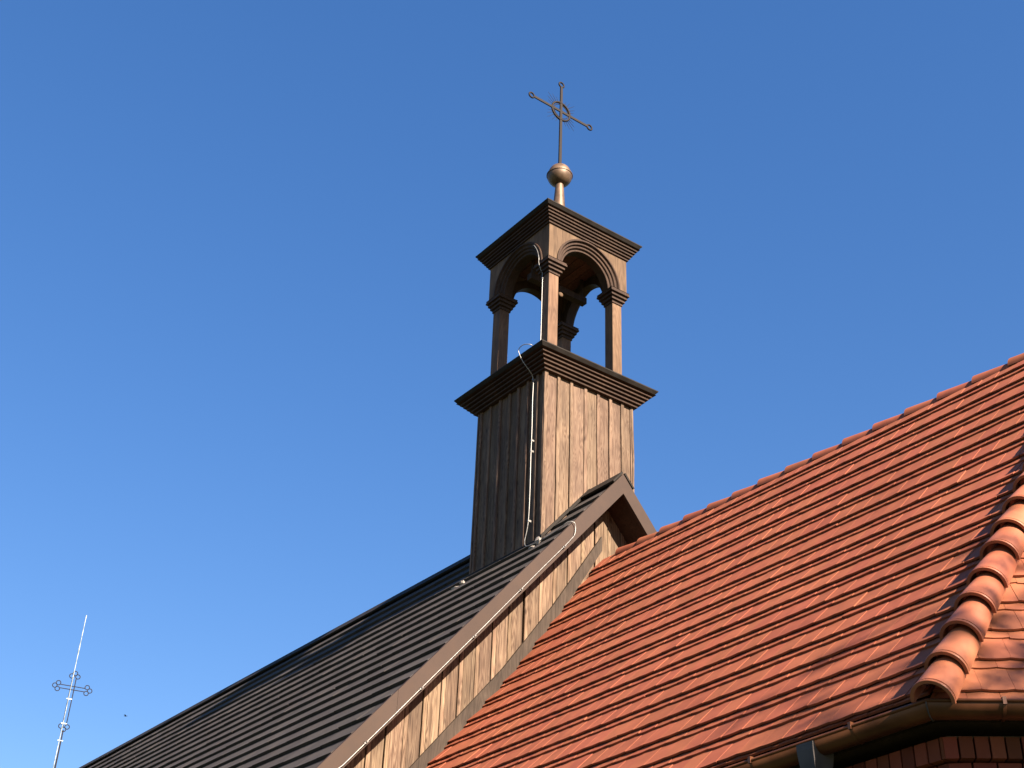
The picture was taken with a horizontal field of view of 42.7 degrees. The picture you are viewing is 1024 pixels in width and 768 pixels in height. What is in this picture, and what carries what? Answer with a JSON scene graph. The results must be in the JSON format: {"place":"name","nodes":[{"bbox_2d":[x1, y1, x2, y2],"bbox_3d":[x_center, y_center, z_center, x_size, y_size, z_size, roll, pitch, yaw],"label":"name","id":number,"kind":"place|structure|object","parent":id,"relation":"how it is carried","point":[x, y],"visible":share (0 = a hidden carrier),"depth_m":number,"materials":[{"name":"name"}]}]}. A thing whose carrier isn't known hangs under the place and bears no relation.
{"place":"outdoors","nodes":[
{"label":"outdoors","id":0,"kind":"place"},
{"bbox_2d":[0,0,1023,767],"label":"sky","id":1,"kind":"structure","parent":0,"point":[245,316],"materials":[{"name":"blue"}]},
{"bbox_3d":[-12.710,15.251,32.928,3.000,10.938,3.000,23,-37,-30],"label":"steeple","id":2,"kind":"object","parent":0,"visible":0},
{"bbox_2d":[53,615,86,767],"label":"lightning rod","id":3,"kind":"object","parent":2,"relation":"on","point":[59,740],"visible":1,"depth_m":36.84,"materials":[{"name":"silver metal"}]},
{"bbox_2d":[52,671,91,767],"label":"steeple cross","id":4,"kind":"object","parent":2,"relation":"on","point":[74,686],"visible":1,"depth_m":36.89,"materials":[{"name":"metal"}]},
{"label":"ground","id":5,"kind":"structure","parent":0,"visible":0},
{"bbox_2d":[79,472,656,767],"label":"nave","id":6,"kind":"structure","parent":5,"relation":"on","point":[338,696],"depth_m":14.99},
{"bbox_2d":[339,245,575,767],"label":"lightning cable","id":7,"kind":"object","parent":6,"relation":"attached to","point":[528,520],"visible":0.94,"depth_m":14.95,"materials":[{"name":"metal"}]},
{"bbox_2d":[450,198,658,590],"bbox_3d":[0.574,0.370,17.576,1.968,6.280,1.972,23,-37,-30],"label":"bell turret","id":8,"kind":"object","parent":6,"relation":"on","point":[581,426],"visible":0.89,"depth_m":17.07,"materials":[{"name":"wood"}]},
{"bbox_2d":[528,82,592,205],"bbox_3d":[0.730,-3.403,19.902,1.272,3.251,0.398,23,-37,-30],"label":"roof cross","id":9,"kind":"object","parent":8,"relation":"attached to","point":[559,175],"visible":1,"depth_m":19.71,"materials":[{"name":"brown metal"}]},
{"bbox_2d":[426,353,1023,767],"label":"chancel","id":10,"kind":"structure","parent":5,"relation":"on","point":[855,601],"depth_m":10.05,"materials":[{"name":"tile"}]}
]}

